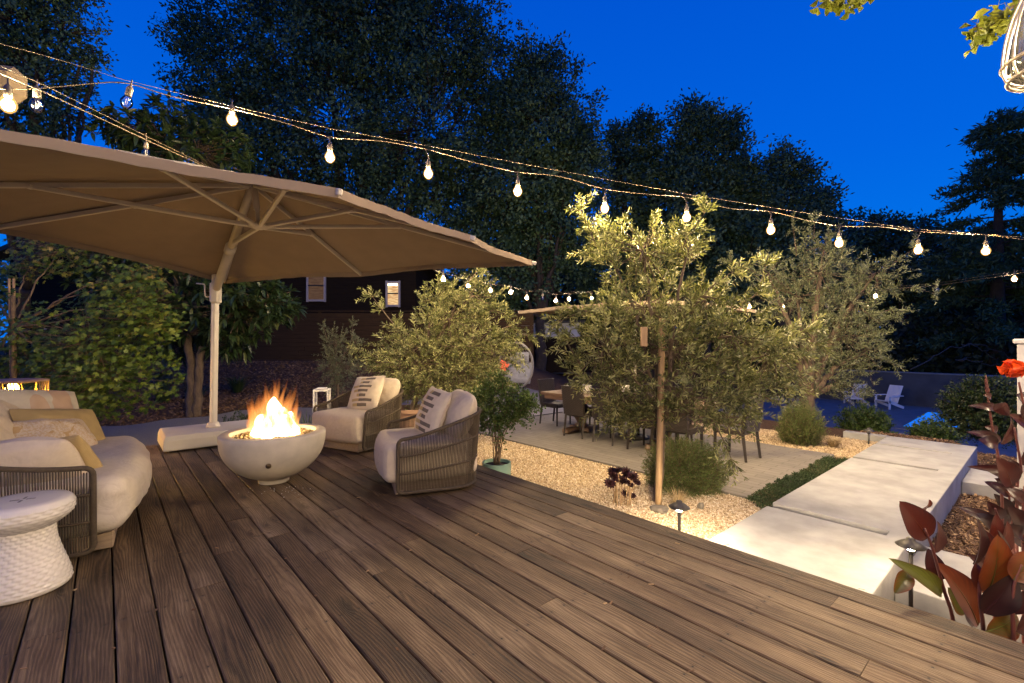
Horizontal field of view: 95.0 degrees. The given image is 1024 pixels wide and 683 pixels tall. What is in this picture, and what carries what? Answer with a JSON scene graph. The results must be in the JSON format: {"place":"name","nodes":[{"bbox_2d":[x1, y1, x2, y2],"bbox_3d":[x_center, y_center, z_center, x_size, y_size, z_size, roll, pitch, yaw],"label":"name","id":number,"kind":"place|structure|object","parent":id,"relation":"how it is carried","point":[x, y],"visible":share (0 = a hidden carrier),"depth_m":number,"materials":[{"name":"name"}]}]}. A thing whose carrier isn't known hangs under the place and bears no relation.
{"place":"outdoors","nodes":[
{"label":"outdoors","id":0,"kind":"place"},
{"bbox_2d":[0,65,26,105],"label":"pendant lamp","id":1,"kind":"object","parent":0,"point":[19,96],"visible":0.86,"depth_m":4.37,"materials":[{"name":"white plastic"}]},
{"bbox_2d":[101,388,539,445],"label":"gravel path","id":2,"kind":"structure","parent":0,"point":[145,434],"depth_m":9.99,"materials":[{"name":"gravel"}]},
{"bbox_2d":[0,344,1016,682],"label":"ground","id":3,"kind":"structure","parent":0,"point":[560,380],"depth_m":15.04,"materials":[{"name":"brown soil"}]},
{"bbox_2d":[0,0,118,388],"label":"oak tree","id":4,"kind":"object","parent":3,"relation":"on","point":[43,34],"visible":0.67,"depth_m":11.39,"materials":[{"name":"green plant"}]},
{"bbox_2d":[10,509,166,682],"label":"deck frame","id":5,"kind":"object","parent":3,"relation":"on","point":[115,656],"depth_m":2.37,"materials":[{"name":"brown wood"}]},
{"bbox_2d":[0,444,1023,682],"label":"deck","id":6,"kind":"structure","parent":5,"relation":"on","point":[449,597],"depth_m":2.24,"materials":[{"name":"brown wood"}]},
{"bbox_2d":[0,378,49,389],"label":"rattan lantern","id":7,"kind":"object","parent":6,"relation":"on","point":[12,383],"visible":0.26,"depth_m":4.88,"materials":[{"name":"brown"}]},
{"bbox_2d":[0,489,76,606],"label":"garden stool","id":8,"kind":"object","parent":6,"relation":"on","point":[35,561],"visible":1,"depth_m":2.30,"materials":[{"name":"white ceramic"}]},
{"bbox_2d":[0,400,151,558],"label":"rope sofa","id":9,"kind":"object","parent":6,"relation":"on","point":[111,493],"visible":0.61,"depth_m":2.74,"materials":[{"name":"beige fabric"}]},
{"bbox_2d":[0,389,78,408],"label":"cushion","id":10,"kind":"object","parent":9,"relation":"on","point":[35,399],"visible":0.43,"depth_m":3.66,"materials":[{"name":"fabric"}]},
{"bbox_2d":[0,437,87,486],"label":"cushion","id":11,"kind":"object","parent":9,"relation":"on","point":[37,452],"visible":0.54,"depth_m":2.62,"materials":[{"name":"fabric"}]},
{"bbox_2d":[12,418,97,445],"bbox_3d":[-3.310,0.704,3.390,0.195,0.343,0.575,-39,-8,0],"label":"cushion","id":12,"kind":"object","parent":9,"relation":"on","point":[57,428],"visible":0.47,"depth_m":3.34,"materials":[{"name":"fabric"}]},
{"bbox_2d":[9,409,105,440],"bbox_3d":[-3.429,0.688,3.586,0.211,0.409,0.594,-33,-11,1],"label":"cushion","id":13,"kind":"object","parent":9,"relation":"on","point":[88,417],"visible":0.34,"depth_m":3.58,"materials":[{"name":"fabric"}]},
{"bbox_2d":[61,435,102,467],"bbox_3d":[-2.792,0.748,2.917,0.383,0.368,0.187,-9,29,-3],"label":"cushion","id":14,"kind":"object","parent":9,"relation":"on","point":[89,457],"visible":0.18,"depth_m":2.88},
{"bbox_2d":[0,129,536,452],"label":"cantilever umbrella","id":15,"kind":"object","parent":6,"relation":"on","point":[218,228],"visible":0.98,"depth_m":4.53,"materials":[{"name":"beige fabric"}]},
{"bbox_2d":[217,397,325,484],"bbox_3d":[-2.130,0.778,4.200,0.864,0.944,0.864,0,0,0],"label":"fire bowl","id":16,"kind":"object","parent":6,"relation":"on","point":[275,444],"visible":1,"depth_m":3.96,"materials":[{"name":"concrete"}]},
{"bbox_2d":[312,378,403,451],"bbox_3d":[-1.834,0.839,5.640,0.889,0.790,0.906,0,0,29],"label":"lounge armchair","id":17,"kind":"object","parent":6,"relation":"on","point":[355,430],"visible":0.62,"depth_m":5.33,"materials":[{"name":"fabric"}]},
{"bbox_2d":[347,376,385,410],"bbox_3d":[-1.759,0.624,5.650,0.450,0.457,0.199,-5,-31,24],"label":"cushion","id":18,"kind":"object","parent":17,"relation":"on","point":[366,392],"visible":0.92,"depth_m":5.57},
{"bbox_2d":[374,389,481,494],"bbox_3d":[-0.755,0.840,4.177,0.906,0.787,0.889,0,0,-20],"label":"lounge armchair","id":19,"kind":"object","parent":6,"relation":"on","point":[410,460],"visible":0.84,"depth_m":3.84,"materials":[{"name":"beige wicker"}]},
{"bbox_2d":[414,386,451,435],"bbox_3d":[-0.715,0.636,4.213,0.209,0.444,0.441,26,-10,-31],"label":"cushion","id":20,"kind":"object","parent":19,"relation":"on","point":[432,411],"visible":0.88,"depth_m":4.08,"materials":[{"name":"fabric"}]},
{"bbox_2d":[20,446,864,682],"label":"fallen leaves","id":21,"kind":"object","parent":6,"relation":"on","point":[604,646],"visible":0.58,"depth_m":2.36,"materials":[{"name":"brown plant"}]},
{"bbox_2d":[0,237,189,421],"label":"maple tree","id":22,"kind":"object","parent":3,"relation":"on","point":[89,370],"visible":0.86,"depth_m":7.33,"materials":[{"name":"green plant"}]},
{"bbox_2d":[8,279,15,377],"bbox_3d":[-7.817,0.263,7.350,0.150,2.495,0.036,0,0,0],"label":"stake","id":23,"kind":"object","parent":22,"relation":"attached to","point":[9,284],"visible":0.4,"depth_m":7.34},
{"bbox_2d":[44,328,178,391],"bbox_3d":[-12.374,0.537,13.843,5.079,1.927,0.753,0,0,0],"label":"arum lily","id":24,"kind":"object","parent":3,"relation":"on","point":[161,376],"visible":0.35,"depth_m":13.80,"materials":[{"name":"green plant"}]},
{"bbox_2d":[0,157,239,310],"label":"oak tree","id":25,"kind":"object","parent":3,"relation":"on","point":[2,277],"visible":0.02,"depth_m":25.64,"materials":[{"name":"green plant"}]},
{"bbox_2d":[57,91,306,417],"bbox_3d":[-7.554,-1.877,10.869,5.752,7.373,3.205,0,0,0],"label":"magnolia tree","id":26,"kind":"object","parent":3,"relation":"on","point":[239,304],"visible":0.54,"depth_m":10.34,"materials":[{"name":"green plant"}]},
{"bbox_2d":[0,163,451,352],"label":"neighbour house","id":27,"kind":"structure","parent":3,"relation":"on","point":[397,289],"depth_m":19.99,"materials":[{"name":"wood"}]},
{"bbox_2d":[306,277,325,301],"bbox_3d":[-8.319,-2.358,19.940,0.820,1.350,0.080,0,0,0],"label":"window","id":28,"kind":"structure","parent":27,"relation":"in","point":[315,286],"depth_m":19.96,"materials":[{"name":"glass"}]},
{"bbox_2d":[385,281,400,306],"bbox_3d":[-5.054,-2.019,19.940,0.620,1.120,0.080,0,0,0],"label":"window","id":29,"kind":"structure","parent":27,"relation":"in","point":[392,288],"depth_m":19.96,"materials":[{"name":"glass"}]},
{"bbox_2d":[221,374,256,392],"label":"strappy plant","id":30,"kind":"object","parent":3,"relation":"on","point":[237,386],"visible":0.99,"depth_m":13.71,"materials":[{"name":"green plant"}]},
{"bbox_2d":[222,409,259,421],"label":"bush","id":31,"kind":"object","parent":3,"relation":"on","point":[253,414],"visible":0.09,"depth_m":7.81,"materials":[{"name":"green plant"}]},
{"bbox_2d":[77,360,481,425],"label":"bark chips","id":32,"kind":"object","parent":3,"relation":"on","point":[256,399],"visible":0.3,"depth_m":13.87,"materials":[{"name":"wood"}]},
{"bbox_2d":[143,384,183,402],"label":"strappy plant","id":33,"kind":"object","parent":32,"relation":"on","point":[162,398],"visible":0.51,"depth_m":11.77,"materials":[{"name":"green plant"}]},
{"bbox_2d":[32,311,533,366],"bbox_3d":[-8.450,-0.059,17.330,18.600,2.158,0.180,0,0,0],"label":"board fence","id":34,"kind":"object","parent":3,"relation":"on","point":[305,331],"visible":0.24,"depth_m":17.29,"materials":[{"name":"wood"}]},
{"bbox_2d":[313,387,330,409],"bbox_3d":[-3.077,1.269,7.600,0.236,1.043,0.236,0,0,-12],"label":"floor lantern","id":35,"kind":"object","parent":3,"relation":"on","point":[319,389],"visible":0.31,"depth_m":7.52,"materials":[{"name":"white paint"}]},
{"bbox_2d":[126,0,535,303],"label":"oak tree","id":36,"kind":"object","parent":3,"relation":"on","point":[425,57],"visible":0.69,"depth_m":21.99,"materials":[{"name":"green plant"}]},
{"bbox_2d":[313,316,368,407],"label":"olive tree","id":37,"kind":"object","parent":3,"relation":"on","point":[332,364],"visible":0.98,"depth_m":11.17,"materials":[{"name":"green plant"}]},
{"bbox_2d":[437,26,623,370],"bbox_3d":[0.625,-6.495,22.462,9.293,16.101,6.892,0,0,0],"label":"oak tree","id":38,"kind":"object","parent":3,"relation":"on","point":[541,237],"visible":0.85,"depth_m":21.43,"materials":[{"name":"green plant"}]},
{"bbox_2d":[486,321,622,373],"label":"garden shed","id":39,"kind":"structure","parent":3,"relation":"on","point":[552,366],"depth_m":23.07,"materials":[{"name":"wood"}]},
{"bbox_2d":[477,434,764,539],"bbox_3d":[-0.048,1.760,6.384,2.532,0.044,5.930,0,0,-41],"label":"gravel","id":40,"kind":"structure","parent":3,"relation":"on","point":[731,504],"depth_m":5.34,"materials":[{"name":"gravel"}]},
{"bbox_2d":[400,404,420,427],"bbox_3d":[-1.661,1.434,7.700,0.710,0.712,0.710,0,0,0],"label":"terracotta pot","id":41,"kind":"object","parent":40,"relation":"on","point":[406,413],"visible":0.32,"depth_m":7.39,"materials":[{"name":"ceramic"}]},
{"bbox_2d":[345,268,543,409],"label":"olive tree","id":42,"kind":"object","parent":41,"relation":"in","point":[423,360],"visible":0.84,"depth_m":7.63,"materials":[{"name":"green plant"}]},
{"bbox_2d":[482,458,510,474],"bbox_3d":[-0.175,1.568,5.350,0.330,0.394,0.330,0,0,0],"label":"mint pot","id":43,"kind":"object","parent":40,"relation":"on","point":[504,466],"visible":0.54,"depth_m":5.26,"materials":[{"name":"ceramic"}]},
{"bbox_2d":[466,366,545,464],"bbox_3d":[-0.088,0.830,5.389,0.977,1.148,0.634,0,0,0],"label":"potted shrub","id":44,"kind":"object","parent":43,"relation":"in","point":[518,411],"visible":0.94,"depth_m":5.27,"materials":[{"name":"green plant"}]},
{"bbox_2d":[604,466,640,505],"bbox_3d":[1.168,1.568,5.049,0.406,0.417,0.271,0,0,0],"label":"aeonium","id":45,"kind":"object","parent":40,"relation":"on","point":[614,476],"visible":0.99,"depth_m":5.06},
{"bbox_2d":[650,504,668,513],"bbox_3d":[1.535,1.740,4.856,0.188,0.075,0.189,0,0,0],"label":"stone","id":46,"kind":"object","parent":40,"relation":"on","point":[661,509],"visible":0.97,"depth_m":4.83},
{"bbox_2d":[655,318,664,504],"bbox_3d":[1.596,0.773,5.060,0.109,2.044,0.072,0,0,0],"label":"tree stake","id":47,"kind":"object","parent":40,"relation":"on","point":[659,461],"visible":0.83,"depth_m":5.03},
{"bbox_2d":[663,486,692,502],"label":"grass tuft","id":48,"kind":"object","parent":40,"relation":"on","point":[675,498],"visible":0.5,"depth_m":4.98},
{"bbox_2d":[668,500,689,530],"bbox_3d":[1.386,1.566,3.888,0.172,0.498,0.172,0,0,0],"label":"path light","id":49,"kind":"object","parent":40,"relation":"on","point":[679,506],"visible":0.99,"depth_m":3.87,"materials":[{"name":"brown metal"}]},
{"bbox_2d":[638,432,729,498],"bbox_3d":[2.052,1.489,5.553,1.091,0.810,0.928,0,0,0],"label":"rosemary bush","id":50,"kind":"object","parent":40,"relation":"on","point":[694,469],"visible":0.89,"depth_m":5.37,"materials":[{"name":"plant"}]},
{"bbox_2d":[539,190,836,501],"bbox_3d":[1.927,0.117,5.149,3.297,3.513,1.260,0,0,0],"label":"olive tree","id":51,"kind":"object","parent":40,"relation":"on","point":[643,408],"visible":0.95,"depth_m":5.08,"materials":[{"name":"green plant"}]},
{"bbox_2d":[640,327,647,345],"bbox_3d":[1.294,-0.047,4.600,0.075,0.190,0.020,0,0,-20],"label":"wooden tag","id":52,"kind":"object","parent":51,"relation":"hanging from","point":[643,336],"visible":1,"depth_m":4.59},
{"bbox_2d":[559,103,701,371],"bbox_3d":[6.287,-5.537,26.065,8.788,15.147,5.467,0,0,0],"label":"oak tree","id":53,"kind":"object","parent":3,"relation":"on","point":[632,167],"visible":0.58,"depth_m":25.27,"materials":[{"name":"green plant"}]},
{"bbox_2d":[627,87,790,379],"bbox_3d":[10.124,-5.610,25.013,7.870,15.508,6.047,0,0,0],"label":"oak tree","id":54,"kind":"object","parent":3,"relation":"on","point":[722,133],"visible":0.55,"depth_m":24.05,"materials":[{"name":"green plant"}]},
{"bbox_2d":[443,246,1023,373],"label":"woods","id":55,"kind":"object","parent":3,"relation":"on","point":[970,311],"visible":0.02,"depth_m":32.24,"materials":[{"name":"green plant"}]},
{"bbox_2d":[682,133,873,397],"bbox_3d":[13.509,-3.775,24.005,9.336,13.828,5.922,0,0,0],"label":"oak tree","id":56,"kind":"object","parent":3,"relation":"on","point":[787,187],"visible":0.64,"depth_m":23.17,"materials":[{"name":"green plant"}]},
{"bbox_2d":[751,460,832,508],"bbox_3d":[3.663,1.903,5.885,3.050,0.295,0.310,0,0,-41],"label":"soil strip","id":57,"kind":"object","parent":3,"relation":"on","point":[786,488],"visible":0.07,"depth_m":5.51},
{"bbox_2d":[745,455,847,507],"bbox_3d":[3.672,1.723,5.900,3.067,0.131,0.372,0,0,-40],"label":"thyme","id":58,"kind":"object","parent":57,"relation":"on","point":[817,468],"visible":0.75,"depth_m":5.69,"materials":[{"name":"plant"}]},
{"bbox_2d":[640,311,1023,375],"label":"undergrowth","id":59,"kind":"object","parent":3,"relation":"on","point":[936,363],"visible":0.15,"depth_m":24.90,"materials":[{"name":"green plant"}]},
{"bbox_2d":[712,210,954,416],"bbox_3d":[6.536,-0.369,9.684,4.698,4.656,1.681,0,0,0],"label":"olive tree","id":60,"kind":"object","parent":3,"relation":"on","point":[820,383],"visible":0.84,"depth_m":9.56,"materials":[{"name":"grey plant"}]},
{"bbox_2d":[592,270,1023,307],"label":"string lights","id":61,"kind":"object","parent":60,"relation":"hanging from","point":[1014,278],"visible":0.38,"depth_m":10.04,"materials":[{"name":"white glass"}]},
{"bbox_2d":[829,400,899,432],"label":"leafy shrub","id":62,"kind":"object","parent":3,"relation":"on","point":[863,417],"visible":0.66,"depth_m":10.42,"materials":[{"name":"green plant"}]},
{"bbox_2d":[843,430,887,441],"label":"path kerb","id":63,"kind":"structure","parent":3,"relation":"on","point":[862,436],"depth_m":8.41,"materials":[{"name":"concrete"}]},
{"bbox_2d":[780,367,1016,407],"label":"garden wall","id":64,"kind":"structure","parent":3,"relation":"on","point":[920,389],"depth_m":20.94,"materials":[{"name":"grey"}]},
{"bbox_2d":[895,536,926,606],"bbox_3d":[2.712,1.666,3.192,0.172,0.667,0.172,0,0,0],"label":"path light","id":65,"kind":"object","parent":3,"relation":"on","point":[911,545],"visible":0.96,"depth_m":3.17,"materials":[{"name":"brown metal"}]},
{"bbox_2d":[819,205,1021,370],"bbox_3d":[25.995,-2.905,29.809,13.810,12.094,5.767,0,0,0],"label":"oak tree","id":66,"kind":"object","parent":3,"relation":"on","point":[879,245],"visible":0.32,"depth_m":29.33,"materials":[{"name":"green plant"}]},
{"bbox_2d":[889,500,979,627],"bbox_3d":[2.178,1.397,2.361,0.520,1.226,0.176,0,0,-14],"label":"canna plant","id":67,"kind":"object","parent":3,"relation":"on","point":[920,523],"visible":1,"depth_m":2.35,"materials":[{"name":"red plant"}]},
{"bbox_2d":[903,412,967,443],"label":"leafy shrub","id":68,"kind":"object","parent":3,"relation":"on","point":[937,429],"visible":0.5,"depth_m":9.99,"materials":[{"name":"green plant"}]},
{"bbox_2d":[859,430,1016,556],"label":"bark chips","id":69,"kind":"object","parent":3,"relation":"on","point":[966,535],"visible":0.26,"depth_m":5.12,"materials":[{"name":"wood"}]},
{"bbox_2d":[895,546,1021,642],"bbox_3d":[4.527,1.975,2.321,1.040,0.350,3.965,0,0,-41],"label":"path step","id":70,"kind":"object","parent":3,"relation":"on","point":[925,599],"visible":0.22,"depth_m":3.40,"materials":[{"name":"concrete"}]},
{"bbox_2d":[910,343,1009,369],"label":"dead branch","id":71,"kind":"object","parent":3,"relation":"on","point":[963,359],"visible":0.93,"depth_m":21.80,"materials":[{"name":"grey wood"}]},
{"bbox_2d":[898,105,1023,374],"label":"redwood tree","id":72,"kind":"object","parent":3,"relation":"on","point":[1004,299],"visible":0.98,"depth_m":23.80,"materials":[{"name":"green plant"}]},
{"bbox_2d":[932,373,1016,449],"bbox_3d":[10.705,1.565,10.557,2.278,1.740,1.526,0,0,0],"label":"hedge","id":73,"kind":"object","parent":3,"relation":"on","point":[961,413],"visible":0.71,"depth_m":10.45,"materials":[{"name":"green plant"}]},
{"bbox_2d":[962,468,1013,501],"bbox_3d":[7.509,1.975,4.912,1.120,0.350,3.965,0,0,-41],"label":"path step","id":74,"kind":"object","parent":3,"relation":"on","point":[973,481],"visible":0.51,"depth_m":6.01,"materials":[{"name":"concrete"}]},
{"bbox_2d":[957,501,1020,546],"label":"canna plant","id":75,"kind":"object","parent":3,"relation":"on","point":[985,518],"visible":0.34,"depth_m":2.96,"materials":[{"name":"red plant"}]},
{"bbox_2d":[967,515,1014,617],"bbox_3d":[2.591,1.480,2.552,0.395,1.061,0.130,0,0,-19],"label":"canna plant","id":76,"kind":"object","parent":3,"relation":"on","point":[1006,531],"visible":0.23,"depth_m":2.57,"materials":[{"name":"red plant"}]},
{"bbox_2d":[968,375,1014,523],"bbox_3d":[3.461,1.126,3.357,0.413,1.769,0.140,0,0,-5],"label":"canna plant","id":77,"kind":"object","parent":3,"relation":"on","point":[991,438],"visible":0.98,"depth_m":3.34,"materials":[{"name":"red plant"}]},
{"bbox_2d":[968,427,1023,552],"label":"canna plant","id":78,"kind":"object","parent":3,"relation":"on","point":[1010,472],"visible":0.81,"depth_m":3.14,"materials":[{"name":"red plant"}]},
{"bbox_2d":[971,519,1021,639],"bbox_3d":[2.278,1.439,2.209,0.174,1.142,0.235,0,0,30],"label":"canna plant","id":79,"kind":"object","parent":3,"relation":"on","point":[991,578],"visible":0.89,"depth_m":2.17,"materials":[{"name":"red plant"}]},
{"bbox_2d":[985,472,1015,554],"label":"canna plant","id":80,"kind":"object","parent":3,"relation":"on","point":[1007,503],"visible":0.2,"depth_m":3.44,"materials":[{"name":"red plant"}]},
{"bbox_2d":[997,359,1023,427],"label":"canna plant","id":81,"kind":"object","parent":3,"relation":"on","point":[1011,367],"visible":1,"depth_m":3.04,"materials":[{"name":"orange plant"}]},
{"bbox_2d":[1004,486,1023,643],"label":"canna plant","id":82,"kind":"object","parent":3,"relation":"on","point":[1017,514],"visible":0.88,"depth_m":2.67,"materials":[{"name":"red plant"}]},
{"bbox_2d":[1007,551,1023,640],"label":"canna plant","id":83,"kind":"object","parent":3,"relation":"on","point":[1015,567],"visible":0.69,"depth_m":2.12,"materials":[{"name":"red plant"}]},
{"bbox_2d":[1013,339,1023,591],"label":"white post","id":84,"kind":"object","parent":3,"relation":"on","point":[1020,357],"visible":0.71,"depth_m":3.34,"materials":[{"name":"paint"}]},
{"bbox_2d":[2,44,1017,236],"bbox_3d":[1.867,-1.853,5.365,12.136,0.936,1.062,0,0,-16],"label":"support wire","id":85,"kind":"object","parent":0,"point":[463,152],"visible":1,"depth_m":5.14,"materials":[{"name":"grey metal"}]},
{"bbox_2d":[0,66,592,301],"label":"string lights","id":86,"kind":"object","parent":85,"relation":"hanging from","point":[146,145],"visible":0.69,"depth_m":4.41,"materials":[{"name":"white"}]},
{"bbox_2d":[0,77,1023,253],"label":"string lights","id":87,"kind":"object","parent":85,"relation":"hanging from","point":[7,104],"visible":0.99,"depth_m":4.83,"materials":[{"name":"white glass"}]},
{"bbox_2d":[0,0,1023,342],"label":"sky","id":88,"kind":"structure","parent":0,"point":[880,93],"materials":[{"name":"blue"}]},
{"bbox_2d":[485,400,591,420],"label":"side path","id":89,"kind":"structure","parent":0,"point":[547,410],"depth_m":11.87,"materials":[{"name":"concrete"}]},
{"bbox_2d":[498,333,537,405],"bbox_3d":[0.237,0.783,12.933,1.050,2.005,1.053,0,0,15],"label":"egg chair","id":90,"kind":"object","parent":89,"relation":"on","point":[521,377],"visible":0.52,"depth_m":12.55,"materials":[{"name":"grey wicker"}]},
{"bbox_2d":[479,412,833,497],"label":"patio","id":91,"kind":"structure","parent":0,"point":[773,463],"depth_m":7.42,"materials":[{"name":"grey tile"}]},
{"bbox_2d":[537,378,570,425],"bbox_3d":[0.897,1.272,9.939,0.482,0.933,0.567,0,0,-44],"label":"dining chair","id":92,"kind":"object","parent":91,"relation":"on","point":[546,384],"visible":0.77,"depth_m":9.95,"materials":[{"name":"wicker"}]},
{"bbox_2d":[561,385,598,438],"bbox_3d":[1.267,1.272,8.647,0.567,0.933,0.482,0,0,-43],"label":"dining chair","id":93,"kind":"object","parent":91,"relation":"on","point":[575,406],"visible":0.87,"depth_m":8.49,"materials":[{"name":"wicker"}]},
{"bbox_2d":[590,388,630,445],"bbox_3d":[1.710,1.272,8.107,0.567,0.933,0.482,0,0,-39],"label":"dining chair","id":94,"kind":"object","parent":91,"relation":"on","point":[595,401],"visible":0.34,"depth_m":8.03,"materials":[{"name":"wicker"}]},
{"bbox_2d":[541,390,720,449],"bbox_3d":[1.972,1.360,8.405,1.047,0.752,3.100,0,0,-41],"label":"dining table","id":95,"kind":"object","parent":91,"relation":"on","point":[557,395],"visible":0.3,"depth_m":8.91,"materials":[{"name":"brown wood"}]},
{"bbox_2d":[518,300,755,439],"bbox_3d":[2.227,0.516,8.493,3.010,2.440,3.010,0,0,-41],"label":"table umbrella","id":96,"kind":"object","parent":91,"relation":"on","point":[549,310],"visible":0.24,"depth_m":8.35,"materials":[{"name":"beige fabric"}]},
{"bbox_2d":[626,393,667,453],"bbox_3d":[2.168,1.272,7.549,0.567,0.933,0.482,0,0,-42],"label":"dining chair","id":97,"kind":"object","parent":91,"relation":"on","point":[643,430],"visible":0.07,"depth_m":7.39,"materials":[{"name":"wicker"}]},
{"bbox_2d":[665,397,704,452],"bbox_3d":[2.556,1.272,7.118,0.567,0.933,0.482,0,0,-41],"label":"dining chair","id":98,"kind":"object","parent":91,"relation":"on","point":[684,427],"visible":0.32,"depth_m":6.92,"materials":[{"name":"wicker"}]},
{"bbox_2d":[713,397,763,462],"bbox_3d":[3.398,1.272,7.041,0.482,0.933,0.567,0,0,-37],"label":"dining chair","id":99,"kind":"object","parent":91,"relation":"on","point":[749,428],"visible":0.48,"depth_m":6.90,"materials":[{"name":"wicker"}]},
{"bbox_2d":[692,423,876,458],"bbox_3d":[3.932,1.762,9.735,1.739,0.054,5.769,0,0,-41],"label":"gravel","id":100,"kind":"structure","parent":0,"point":[855,445],"depth_m":8.05,"materials":[{"name":"gravel"}]},
{"bbox_2d":[774,399,830,447],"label":"rosemary bush","id":101,"kind":"object","parent":100,"relation":"on","point":[800,428],"visible":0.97,"depth_m":7.92,"materials":[{"name":"plant"}]},
{"bbox_2d":[817,434,850,447],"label":"grass tuft","id":102,"kind":"object","parent":100,"relation":"on","point":[832,442],"visible":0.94,"depth_m":7.79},
{"bbox_2d":[809,0,873,19],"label":"ginkgo branch","id":103,"kind":"object","parent":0,"point":[837,7],"visible":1,"depth_m":2.38,"materials":[{"name":"yellow plant"}]},
{"bbox_2d":[709,436,976,600],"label":"path","id":104,"kind":"structure","parent":0,"point":[843,523],"depth_m":4.51,"materials":[{"name":"concrete"}]},
{"bbox_2d":[718,396,1016,456],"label":"pool terrace","id":105,"kind":"structure","parent":0,"point":[907,414],"depth_m":18.71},
{"bbox_2d":[873,385,903,409],"bbox_3d":[16.206,2.385,20.162,0.916,0.991,0.780,0,0,-16],"label":"adirondack chair","id":106,"kind":"object","parent":105,"relation":"on","point":[893,395],"visible":0.98,"depth_m":20.19,"materials":[{"name":"white paint"}]},
{"bbox_2d":[960,0,1019,57],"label":"ginkgo branch","id":107,"kind":"object","parent":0,"point":[986,29],"visible":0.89,"depth_m":2.34,"materials":[{"name":"yellow plant"}]},
{"bbox_3d":[3.323,-2.297,0.742,0.120,0.160,3.600,0,0,-41],"label":"eave beam","id":108,"kind":"object","parent":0,"visible":0},
{"bbox_2d":[998,0,1023,92],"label":"glass pendant","id":109,"kind":"object","parent":108,"relation":"hanging from","point":[1011,72],"visible":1,"depth_m":2.05,"materials":[{"name":"white"}]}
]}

